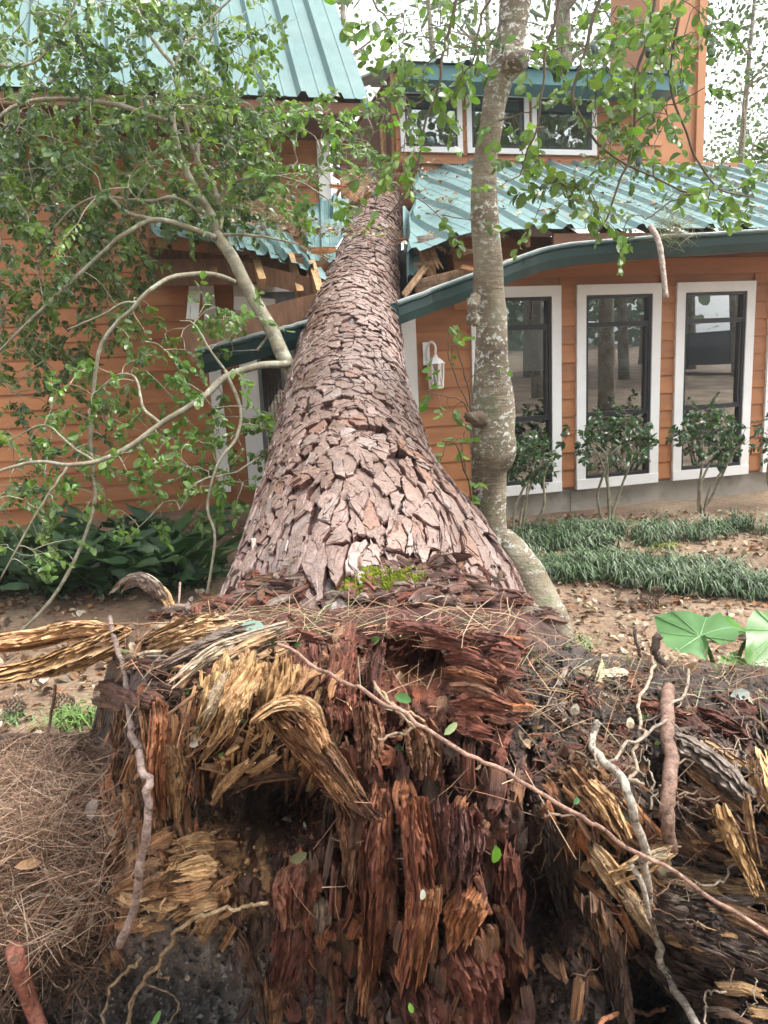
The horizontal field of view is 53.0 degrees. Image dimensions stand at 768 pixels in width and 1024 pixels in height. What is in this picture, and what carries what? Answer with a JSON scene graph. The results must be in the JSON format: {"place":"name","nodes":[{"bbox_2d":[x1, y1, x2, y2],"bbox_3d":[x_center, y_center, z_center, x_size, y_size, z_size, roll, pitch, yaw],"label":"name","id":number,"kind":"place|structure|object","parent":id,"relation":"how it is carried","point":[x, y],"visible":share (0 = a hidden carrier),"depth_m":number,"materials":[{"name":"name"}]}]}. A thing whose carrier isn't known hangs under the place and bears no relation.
{"place":"outdoors","nodes":[
{"label":"outdoors","id":0,"kind":"place"},
{"bbox_2d":[0,490,767,733],"bbox_3d":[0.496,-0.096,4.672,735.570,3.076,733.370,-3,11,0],"label":"ground","id":1,"kind":"structure","parent":0,"point":[139,607],"depth_m":4.94,"materials":[{"name":"brown soil"}]},
{"bbox_2d":[0,551,28,589],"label":"cast iron plant","id":2,"kind":"object","parent":1,"relation":"on","point":[16,586],"visible":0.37,"depth_m":5.00,"materials":[{"name":"green plant"}]},
{"bbox_2d":[3,697,26,714],"bbox_3d":[-1.670,0.878,3.490,0.095,0.084,0.084,-3,11,0],"label":"pine cone","id":3,"kind":"object","parent":1,"relation":"on","point":[23,707],"visible":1,"depth_m":3.48,"materials":[{"name":"brown plant"}]},
{"bbox_2d":[0,703,47,730],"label":"weed","id":4,"kind":"object","parent":1,"relation":"on","point":[15,721],"visible":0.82,"depth_m":3.46,"materials":[{"name":"green plant"}]},
{"bbox_2d":[0,519,80,593],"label":"cast iron plant","id":5,"kind":"object","parent":1,"relation":"on","point":[10,552],"visible":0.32,"depth_m":5.33,"materials":[{"name":"green plant"}]},
{"bbox_2d":[0,499,98,557],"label":"cast iron plant","id":6,"kind":"object","parent":1,"relation":"on","point":[31,541],"visible":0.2,"depth_m":6.14,"materials":[{"name":"green plant"}]},
{"bbox_2d":[0,523,114,600],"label":"cast iron plant","id":7,"kind":"object","parent":1,"relation":"on","point":[49,589],"visible":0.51,"depth_m":5.14,"materials":[{"name":"green plant"}]},
{"bbox_2d":[27,692,96,732],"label":"weed","id":8,"kind":"object","parent":1,"relation":"on","point":[76,715],"visible":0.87,"depth_m":3.38,"materials":[{"name":"green plant"}]},
{"bbox_2d":[9,523,158,591],"bbox_3d":[-2.042,0.330,5.391,0.998,0.462,0.998,-3,11,0],"label":"cast iron plant","id":9,"kind":"object","parent":1,"relation":"on","point":[103,552],"visible":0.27,"depth_m":5.26,"materials":[{"name":"green plant"}]},
{"bbox_2d":[38,502,168,545],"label":"cast iron plant","id":10,"kind":"object","parent":1,"relation":"on","point":[72,517],"visible":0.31,"depth_m":5.98,"materials":[{"name":"green plant"}]},
{"bbox_2d":[17,534,195,604],"bbox_3d":[-1.762,0.384,5.258,1.012,0.418,1.007,-3,11,0],"label":"cast iron plant","id":11,"kind":"object","parent":1,"relation":"on","point":[78,575],"visible":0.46,"depth_m":5.10,"materials":[{"name":"green plant"}]},
{"bbox_2d":[0,523,243,732],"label":"leaf litter","id":12,"kind":"object","parent":1,"relation":"on","point":[73,675],"visible":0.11,"depth_m":4.19,"materials":[{"name":"plant"}]},
{"bbox_2d":[55,693,74,709],"bbox_3d":[-1.455,0.865,3.508,0.095,0.084,0.084,-3,11,0],"label":"pine cone","id":13,"kind":"object","parent":12,"relation":"on","point":[62,695],"visible":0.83,"depth_m":3.50,"materials":[{"name":"brown plant"}]},
{"bbox_2d":[52,520,232,588],"bbox_3d":[-1.646,0.320,5.321,0.999,0.478,1.113,5,13,35],"label":"cast iron plant","id":14,"kind":"object","parent":1,"relation":"on","point":[120,561],"visible":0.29,"depth_m":5.29,"materials":[{"name":"green plant"}]},
{"bbox_2d":[102,502,230,540],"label":"cast iron plant","id":15,"kind":"object","parent":1,"relation":"on","point":[181,524],"visible":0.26,"depth_m":6.21,"materials":[{"name":"green plant"}]},
{"bbox_2d":[105,519,232,595],"bbox_3d":[-1.504,0.346,5.326,0.826,0.443,1.024,-3,11,0],"label":"cast iron plant","id":16,"kind":"object","parent":1,"relation":"on","point":[165,580],"visible":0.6,"depth_m":5.21,"materials":[{"name":"green plant"}]},
{"bbox_2d":[131,532,242,590],"bbox_3d":[-1.277,0.358,5.343,0.765,0.386,0.802,-12,14,-40],"label":"cast iron plant","id":17,"kind":"object","parent":1,"relation":"on","point":[190,569],"visible":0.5,"depth_m":5.31,"materials":[{"name":"green plant"}]},
{"bbox_2d":[0,0,413,630],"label":"leaning tree","id":18,"kind":"object","parent":1,"relation":"on","point":[136,122],"visible":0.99,"depth_m":4.68,"materials":[{"name":"green plant"}]},
{"bbox_2d":[0,157,767,1023],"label":"fallen pine","id":19,"kind":"object","parent":1,"relation":"on","point":[358,497],"visible":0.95,"depth_m":1.93,"materials":[{"name":"wood"}]},
{"bbox_2d":[0,717,130,1022],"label":"pine needles","id":20,"kind":"object","parent":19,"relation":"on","point":[26,813],"visible":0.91,"depth_m":2.17,"materials":[{"name":"plant"}]},
{"bbox_2d":[14,858,40,869],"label":"fallen leaf","id":21,"kind":"object","parent":20,"relation":"on","point":[25,864],"visible":1,"depth_m":2.10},
{"bbox_2d":[41,684,56,817],"bbox_3d":[-1.087,0.757,2.489,0.055,0.224,0.550,-7,12,-19],"label":"stick","id":22,"kind":"object","parent":20,"relation":"on","point":[52,708],"visible":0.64,"depth_m":2.71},
{"bbox_2d":[0,771,104,791],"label":"stick","id":23,"kind":"object","parent":20,"relation":"on","point":[49,783],"visible":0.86,"depth_m":2.35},
{"bbox_2d":[5,883,99,915],"bbox_3d":[-0.853,0.998,2.028,0.262,0.105,0.103,-2,11,3],"label":"stick","id":24,"kind":"object","parent":20,"relation":"on","point":[53,895],"visible":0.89,"depth_m":2.04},
{"bbox_2d":[85,800,96,819],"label":"fallen leaf","id":25,"kind":"object","parent":20,"relation":"on","point":[89,805],"visible":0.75,"depth_m":2.24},
{"bbox_2d":[0,817,130,1023],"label":"pine needles","id":26,"kind":"object","parent":19,"relation":"on","point":[84,964],"visible":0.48,"depth_m":2.11,"materials":[{"name":"plant"}]},
{"bbox_2d":[108,615,153,948],"bbox_3d":[-0.745,0.700,2.141,0.120,0.556,1.140,-7,12,-22],"label":"stick","id":27,"kind":"object","parent":19,"relation":"on","point":[136,743],"visible":0.92,"depth_m":1.70,"materials":[{"name":"wood"}]},
{"bbox_2d":[103,622,169,624],"bbox_3d":[-0.749,0.357,2.322,0.095,0.257,1.079,-11,14,-38],"label":"stick","id":28,"kind":"object","parent":19,"relation":"on","point":[139,624],"visible":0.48,"depth_m":2.12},
{"bbox_2d":[151,1010,160,1023],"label":"grass blade","id":29,"kind":"object","parent":19,"relation":"on","point":[155,1020],"depth_m":2.07,"materials":[{"name":"green plant"}]},
{"bbox_2d":[178,582,180,602],"bbox_3d":[-0.679,0.287,2.546,0.010,0.090,0.105,-3,11,-3],"label":"stick","id":30,"kind":"object","parent":19,"relation":"on","point":[179,593],"visible":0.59,"depth_m":2.56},
{"bbox_2d":[241,620,264,629],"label":"fallen leaf","id":31,"kind":"object","parent":19,"relation":"on","point":[258,625],"visible":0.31,"depth_m":1.96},
{"bbox_2d":[251,538,255,547],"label":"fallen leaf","id":32,"kind":"object","parent":19,"relation":"on","point":[253,541],"visible":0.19,"depth_m":2.78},
{"bbox_2d":[290,852,306,863],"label":"fallen leaf","id":33,"kind":"object","parent":19,"relation":"on","point":[299,857],"visible":1,"depth_m":1.75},
{"bbox_2d":[300,244,331,259],"bbox_3d":[-0.510,-1.954,5.773,0.282,0.112,0.016,-11,14,-36],"label":"broken board","id":34,"kind":"object","parent":19,"relation":"on","point":[308,248],"visible":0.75,"depth_m":5.76,"materials":[{"name":"brown wood"}]},
{"bbox_2d":[343,190,359,201],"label":"broken board","id":35,"kind":"object","parent":19,"relation":"on","point":[349,194],"visible":0.54,"depth_m":7.31,"materials":[{"name":"brown wood"}]},
{"bbox_2d":[338,173,370,189],"bbox_3d":[-0.275,-3.018,7.010,0.341,0.208,0.015,3,12,28],"label":"broken board","id":36,"kind":"object","parent":19,"relation":"on","point":[343,175],"visible":0.64,"depth_m":6.99,"materials":[{"name":"brown wood"}]},
{"bbox_2d":[353,187,374,205],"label":"broken board","id":37,"kind":"object","parent":19,"relation":"on","point":[367,194],"visible":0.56,"depth_m":7.43,"materials":[{"name":"brown wood"}]},
{"bbox_2d":[360,173,367,197],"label":"broken board","id":38,"kind":"object","parent":19,"relation":"on","point":[362,193],"visible":0.52,"depth_m":7.28,"materials":[{"name":"brown wood"}]},
{"bbox_2d":[380,123,386,167],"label":"broken board","id":39,"kind":"object","parent":19,"relation":"on","point":[383,142],"visible":0.54,"depth_m":8.29,"materials":[{"name":"brown wood"}]},
{"bbox_2d":[0,613,767,980],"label":"leaf litter","id":40,"kind":"object","parent":19,"relation":"on","point":[564,751],"visible":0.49,"depth_m":1.98,"materials":[{"name":"plant"}]},
{"bbox_2d":[373,687,415,740],"bbox_3d":[-0.001,0.435,1.631,0.069,0.069,0.154,-10,13,-34],"label":"stick","id":41,"kind":"object","parent":19,"relation":"on","point":[402,715],"visible":0.87,"depth_m":1.60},
{"bbox_2d":[395,692,410,702],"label":"fallen leaf","id":42,"kind":"object","parent":19,"relation":"on","point":[401,697],"visible":1,"depth_m":1.75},
{"bbox_2d":[408,1003,413,1012],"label":"fallen leaf","id":43,"kind":"object","parent":19,"relation":"on","point":[410,1007],"visible":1,"depth_m":1.67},
{"bbox_2d":[420,889,425,899],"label":"fallen leaf","id":44,"kind":"object","parent":19,"relation":"on","point":[422,895],"visible":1,"depth_m":1.52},
{"bbox_2d":[113,586,767,953],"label":"pine needles","id":45,"kind":"object","parent":19,"relation":"on","point":[466,629],"visible":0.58,"depth_m":2.08,"materials":[{"name":"plant"}]},
{"bbox_2d":[444,722,456,734],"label":"fallen leaf","id":46,"kind":"object","parent":19,"relation":"on","point":[450,728],"visible":1,"depth_m":1.61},
{"bbox_2d":[492,845,500,862],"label":"fallen leaf","id":47,"kind":"object","parent":19,"relation":"on","point":[496,854],"visible":1,"depth_m":1.59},
{"bbox_2d":[276,642,767,935],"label":"stick","id":48,"kind":"object","parent":19,"relation":"on","point":[608,833],"visible":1,"depth_m":1.63,"materials":[{"name":"wood"}]},
{"bbox_2d":[579,666,596,677],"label":"fallen leaf","id":49,"kind":"object","parent":19,"relation":"on","point":[588,673],"visible":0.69,"depth_m":2.27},
{"bbox_2d":[595,658,605,682],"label":"fallen leaf","id":50,"kind":"object","parent":19,"relation":"on","point":[601,664],"visible":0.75,"depth_m":2.30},
{"bbox_2d":[604,667,628,676],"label":"fallen leaf","id":51,"kind":"object","parent":19,"relation":"on","point":[621,670],"visible":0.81,"depth_m":2.34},
{"bbox_2d":[622,810,630,822],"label":"fallen leaf","id":52,"kind":"object","parent":19,"relation":"on","point":[626,817],"visible":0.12,"depth_m":1.79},
{"bbox_2d":[658,860,671,875],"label":"fallen leaf","id":53,"kind":"object","parent":19,"relation":"on","point":[663,870],"visible":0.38,"depth_m":1.91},
{"bbox_2d":[730,688,749,699],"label":"fallen leaf","id":54,"kind":"object","parent":19,"relation":"on","point":[740,692],"visible":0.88,"depth_m":2.28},
{"bbox_2d":[0,0,767,526],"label":"house","id":55,"kind":"structure","parent":1,"relation":"on","point":[590,330],"depth_m":6.93,"materials":[{"name":"orange paint"}]},
{"bbox_2d":[233,284,306,486],"bbox_3d":[-0.886,-1.279,7.707,1.077,2.050,0.050,-5,11,-14],"label":"door","id":56,"kind":"structure","parent":55,"relation":"in","point":[266,393],"depth_m":7.64,"materials":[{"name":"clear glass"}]},
{"bbox_2d":[306,259,328,273],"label":"broken board","id":57,"kind":"object","parent":55,"relation":"on","point":[321,263],"visible":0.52,"depth_m":5.70,"materials":[{"name":"brown wood"}]},
{"bbox_2d":[311,247,340,253],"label":"broken board","id":58,"kind":"object","parent":55,"relation":"on","point":[320,250],"visible":1,"depth_m":5.70,"materials":[{"name":"brown wood"}]},
{"bbox_2d":[329,184,348,188],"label":"broken board","id":59,"kind":"object","parent":55,"relation":"on","point":[337,186],"visible":0.91,"depth_m":7.17,"materials":[{"name":"brown wood"}]},
{"bbox_2d":[332,169,359,186],"bbox_3d":[-0.359,-3.192,7.382,0.323,0.218,0.027,2,12,21],"label":"broken board","id":60,"kind":"object","parent":55,"relation":"attached to","point":[334,175],"visible":0.27,"depth_m":7.41,"materials":[{"name":"brown wood"}]},
{"bbox_2d":[339,173,361,184],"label":"broken board","id":61,"kind":"object","parent":55,"relation":"attached to","point":[344,182],"visible":0.44,"depth_m":7.26,"materials":[{"name":"brown wood"}]},
{"bbox_2d":[334,154,368,166],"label":"broken board","id":62,"kind":"object","parent":55,"relation":"attached to","point":[357,161],"visible":0.65,"depth_m":7.39,"materials":[{"name":"brown wood"}]},
{"bbox_2d":[340,176,368,194],"bbox_3d":[-0.266,-3.023,7.128,0.324,0.149,0.016,0,11,13],"label":"broken board","id":63,"kind":"object","parent":55,"relation":"on","point":[344,190],"visible":0.54,"depth_m":7.15,"materials":[{"name":"brown wood"}]},
{"bbox_2d":[348,186,363,202],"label":"broken board","id":64,"kind":"object","parent":55,"relation":"on","point":[352,197],"visible":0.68,"depth_m":7.18,"materials":[{"name":"brown wood"}]},
{"bbox_2d":[366,177,376,184],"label":"broken board","id":65,"kind":"object","parent":55,"relation":"on","point":[369,180],"visible":0.27,"depth_m":7.29,"materials":[{"name":"brown wood"}]},
{"bbox_2d":[391,120,394,154],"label":"broken board","id":66,"kind":"object","parent":55,"relation":"on","point":[393,144],"visible":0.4,"depth_m":8.15,"materials":[{"name":"brown wood"}]},
{"bbox_2d":[400,151,406,170],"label":"broken board","id":67,"kind":"object","parent":55,"relation":"on","point":[405,153],"visible":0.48,"depth_m":8.09,"materials":[{"name":"brown wood"}]},
{"bbox_2d":[117,70,710,290],"bbox_3d":[0.095,-2.791,6.836,4.469,1.763,3.112,-3,11,0],"label":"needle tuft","id":68,"kind":"object","parent":55,"relation":"on","point":[677,223],"visible":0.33,"depth_m":5.66,"materials":[{"name":"green plant"}]},
{"bbox_2d":[401,265,429,296],"bbox_3d":[0.231,-1.703,5.631,0.248,0.259,0.027,-9,12,-28],"label":"broken board","id":69,"kind":"object","parent":55,"relation":"attached to","point":[414,281],"visible":1,"depth_m":5.63,"materials":[{"name":"brown wood"}]},
{"bbox_2d":[413,261,437,265],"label":"broken board","id":70,"kind":"object","parent":69,"relation":"on","point":[424,263],"visible":1,"depth_m":5.64,"materials":[{"name":"brown wood"}]},
{"bbox_2d":[415,246,443,276],"bbox_3d":[0.334,-1.882,5.756,0.121,0.281,0.280,-10,13,-32],"label":"broken board","id":71,"kind":"object","parent":55,"relation":"attached to","point":[428,255],"visible":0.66,"depth_m":5.73,"materials":[{"name":"brown wood"}]},
{"bbox_2d":[398,92,462,153],"bbox_3d":[0.490,-4.138,8.164,0.690,0.628,0.104,-5,11,-14],"label":"window","id":72,"kind":"structure","parent":55,"relation":"in","point":[458,141],"depth_m":8.17,"materials":[{"name":"wood"}]},
{"bbox_2d":[422,341,444,388],"bbox_3d":[0.401,-1.169,6.106,0.176,0.374,0.172,-3,11,0],"label":"wall lantern","id":73,"kind":"object","parent":55,"relation":"attached to","point":[439,379],"depth_m":6.09,"materials":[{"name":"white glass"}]},
{"bbox_2d":[414,233,470,242],"bbox_3d":[0.433,-2.031,5.725,0.426,0.062,0.012,-3,11,0],"label":"broken board","id":74,"kind":"object","parent":55,"relation":"on","point":[421,239],"visible":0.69,"depth_m":5.72,"materials":[{"name":"brown wood"}]},
{"bbox_2d":[414,269,472,293],"bbox_3d":[0.463,-1.685,5.741,0.566,0.265,0.054,-5,11,-12],"label":"broken board","id":75,"kind":"object","parent":55,"relation":"attached to","point":[424,283],"visible":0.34,"depth_m":5.71,"materials":[{"name":"brown wood"}]},
{"bbox_2d":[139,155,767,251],"bbox_3d":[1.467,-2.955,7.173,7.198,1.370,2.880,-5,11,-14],"label":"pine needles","id":76,"kind":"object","parent":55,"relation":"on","point":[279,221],"visible":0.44,"depth_m":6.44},
{"bbox_2d":[153,155,767,254],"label":"leaf litter","id":77,"kind":"object","parent":55,"relation":"on","point":[518,212],"visible":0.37,"depth_m":6.40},
{"bbox_2d":[449,248,472,254],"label":"broken board","id":78,"kind":"object","parent":55,"relation":"on","point":[452,251],"visible":0.75,"depth_m":5.77,"materials":[{"name":"brown wood"}]},
{"bbox_2d":[460,264,473,270],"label":"broken board","id":79,"kind":"object","parent":55,"relation":"attached to","point":[467,267],"visible":0.48,"depth_m":5.71,"materials":[{"name":"brown wood"}]},
{"bbox_2d":[465,95,528,154],"bbox_3d":[1.222,-4.207,8.344,0.720,0.628,0.104,-5,11,-14],"label":"window","id":80,"kind":"structure","parent":55,"relation":"in","point":[523,101],"depth_m":8.33,"materials":[{"name":"wood"}]},
{"bbox_2d":[470,285,561,495],"bbox_3d":[1.104,-0.995,6.452,0.795,1.719,0.104,-5,11,-14],"label":"window","id":81,"kind":"structure","parent":55,"relation":"in","point":[530,347],"depth_m":6.46,"materials":[{"name":"wood"}]},
{"bbox_2d":[531,97,596,155],"bbox_3d":[1.983,-4.279,8.530,0.781,0.628,0.104,-5,11,-14],"label":"window","id":82,"kind":"structure","parent":55,"relation":"in","point":[591,150],"depth_m":8.54,"materials":[{"name":"wood"}]},
{"bbox_2d":[575,283,661,489],"bbox_3d":[2.013,-1.081,6.675,0.798,1.719,0.104,-5,11,-14],"label":"window","id":83,"kind":"structure","parent":55,"relation":"in","point":[647,472],"depth_m":6.66,"materials":[{"name":"wood"}]},
{"bbox_2d":[647,224,668,298],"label":"broken branch","id":84,"kind":"object","parent":55,"relation":"hanging from","point":[655,235],"visible":1,"depth_m":5.42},
{"bbox_2d":[670,281,756,480],"bbox_3d":[2.928,-1.168,6.899,0.793,1.719,0.104,-5,11,-14],"label":"window","id":85,"kind":"structure","parent":55,"relation":"in","point":[682,467],"depth_m":6.88,"materials":[{"name":"wood"}]},
{"bbox_2d":[758,318,767,471],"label":"window","id":86,"kind":"structure","parent":55,"relation":"in","point":[765,405],"depth_m":7.05,"materials":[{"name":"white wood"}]},
{"bbox_2d":[0,554,767,732],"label":"pine needles","id":87,"kind":"object","parent":1,"relation":"on","point":[154,621],"visible":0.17,"depth_m":4.08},
{"bbox_2d":[330,0,473,172],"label":"tree","id":88,"kind":"object","parent":1,"relation":"on","point":[356,15],"visible":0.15,"depth_m":14.27,"materials":[{"name":"green plant"}]},
{"bbox_2d":[336,0,539,183],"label":"tree","id":89,"kind":"object","parent":1,"relation":"on","point":[430,21],"visible":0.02,"depth_m":19.25,"materials":[{"name":"green plant"}]},
{"bbox_2d":[393,0,587,64],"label":"tree","id":90,"kind":"object","parent":1,"relation":"on","point":[487,23],"visible":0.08,"depth_m":21.76,"materials":[{"name":"green plant"}]},
{"bbox_2d":[506,429,562,534],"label":"shrub","id":91,"kind":"object","parent":1,"relation":"on","point":[539,473],"visible":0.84,"depth_m":5.90,"materials":[{"name":"green plant"}]},
{"bbox_2d":[352,0,719,231],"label":"pine tree","id":92,"kind":"object","parent":1,"relation":"on","point":[565,7],"visible":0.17,"depth_m":17.25,"materials":[{"name":"green plant"}]},
{"bbox_2d":[323,0,767,641],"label":"standing tree","id":93,"kind":"object","parent":1,"relation":"on","point":[489,418],"visible":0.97,"depth_m":3.54,"materials":[{"name":"green plant"}]},
{"bbox_2d":[575,629,603,651],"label":"weed","id":94,"kind":"object","parent":1,"relation":"on","point":[588,644],"visible":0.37,"depth_m":3.97,"materials":[{"name":"green plant"}]},
{"bbox_2d":[555,404,659,523],"bbox_3d":[1.829,-0.341,6.167,0.899,1.050,0.660,-3,11,0],"label":"shrub","id":95,"kind":"object","parent":1,"relation":"on","point":[630,422],"visible":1,"depth_m":6.09,"materials":[{"name":"green plant"}]},
{"bbox_2d":[507,507,767,662],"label":"leaf litter","id":96,"kind":"object","parent":1,"relation":"on","point":[640,601],"visible":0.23,"depth_m":4.64,"materials":[{"name":"plant"}]},
{"bbox_2d":[532,0,744,133],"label":"tree","id":97,"kind":"object","parent":1,"relation":"on","point":[576,35],"visible":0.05,"depth_m":17.52,"materials":[{"name":"green plant"}]},
{"bbox_2d":[511,507,767,551],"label":"grass border","id":98,"kind":"object","parent":1,"relation":"on","point":[584,535],"depth_m":5.81,"materials":[{"name":"green plant"}]},
{"bbox_2d":[523,534,767,601],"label":"grass border","id":99,"kind":"object","parent":1,"relation":"on","point":[678,574],"depth_m":4.94,"materials":[{"name":"green plant"}]},
{"bbox_2d":[642,596,658,608],"bbox_3d":[1.560,0.530,4.499,0.095,0.084,0.084,-3,11,0],"label":"pine cone","id":100,"kind":"object","parent":1,"relation":"on","point":[652,606],"visible":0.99,"depth_m":4.48,"materials":[{"name":"brown plant"}]},
{"bbox_2d":[648,585,664,597],"bbox_3d":[1.664,0.487,4.695,0.095,0.084,0.084,-3,11,0],"label":"pine cone","id":101,"kind":"object","parent":1,"relation":"on","point":[659,591],"visible":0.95,"depth_m":4.68,"materials":[{"name":"brown plant"}]},
{"bbox_2d":[650,540,690,550],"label":"weed","id":102,"kind":"object","parent":1,"relation":"on","point":[674,545],"visible":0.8,"depth_m":5.64,"materials":[{"name":"green plant"}]},
{"bbox_2d":[622,0,767,232],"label":"tree","id":103,"kind":"object","parent":1,"relation":"on","point":[749,71],"visible":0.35,"depth_m":15.46,"materials":[{"name":"green plant"}]},
{"bbox_2d":[628,127,766,231],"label":"tree","id":104,"kind":"object","parent":1,"relation":"on","point":[711,142],"visible":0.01,"depth_m":24.79,"materials":[{"name":"green plant"}]},
{"bbox_2d":[665,392,745,513],"bbox_3d":[2.678,-0.459,6.360,0.750,1.055,0.660,-3,11,0],"label":"shrub","id":105,"kind":"object","parent":1,"relation":"on","point":[729,446],"visible":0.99,"depth_m":6.24,"materials":[{"name":"green plant"}]},
{"bbox_2d":[654,608,767,666],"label":"elephant ear","id":106,"kind":"object","parent":1,"relation":"on","point":[685,631],"visible":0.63,"depth_m":2.85},
{"bbox_2d":[703,72,767,230],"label":"tree","id":107,"kind":"object","parent":1,"relation":"on","point":[730,135],"visible":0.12,"depth_m":21.21,"materials":[{"name":"green plant"}]},
{"bbox_2d":[736,401,767,485],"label":"shrub","id":108,"kind":"object","parent":1,"relation":"on","point":[760,430],"visible":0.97,"depth_m":6.52,"materials":[{"name":"green plant"}]},
{"bbox_2d":[329,0,767,249],"label":"sky","id":109,"kind":"structure","parent":0,"point":[364,14],"materials":[{"name":"white"}]}
]}

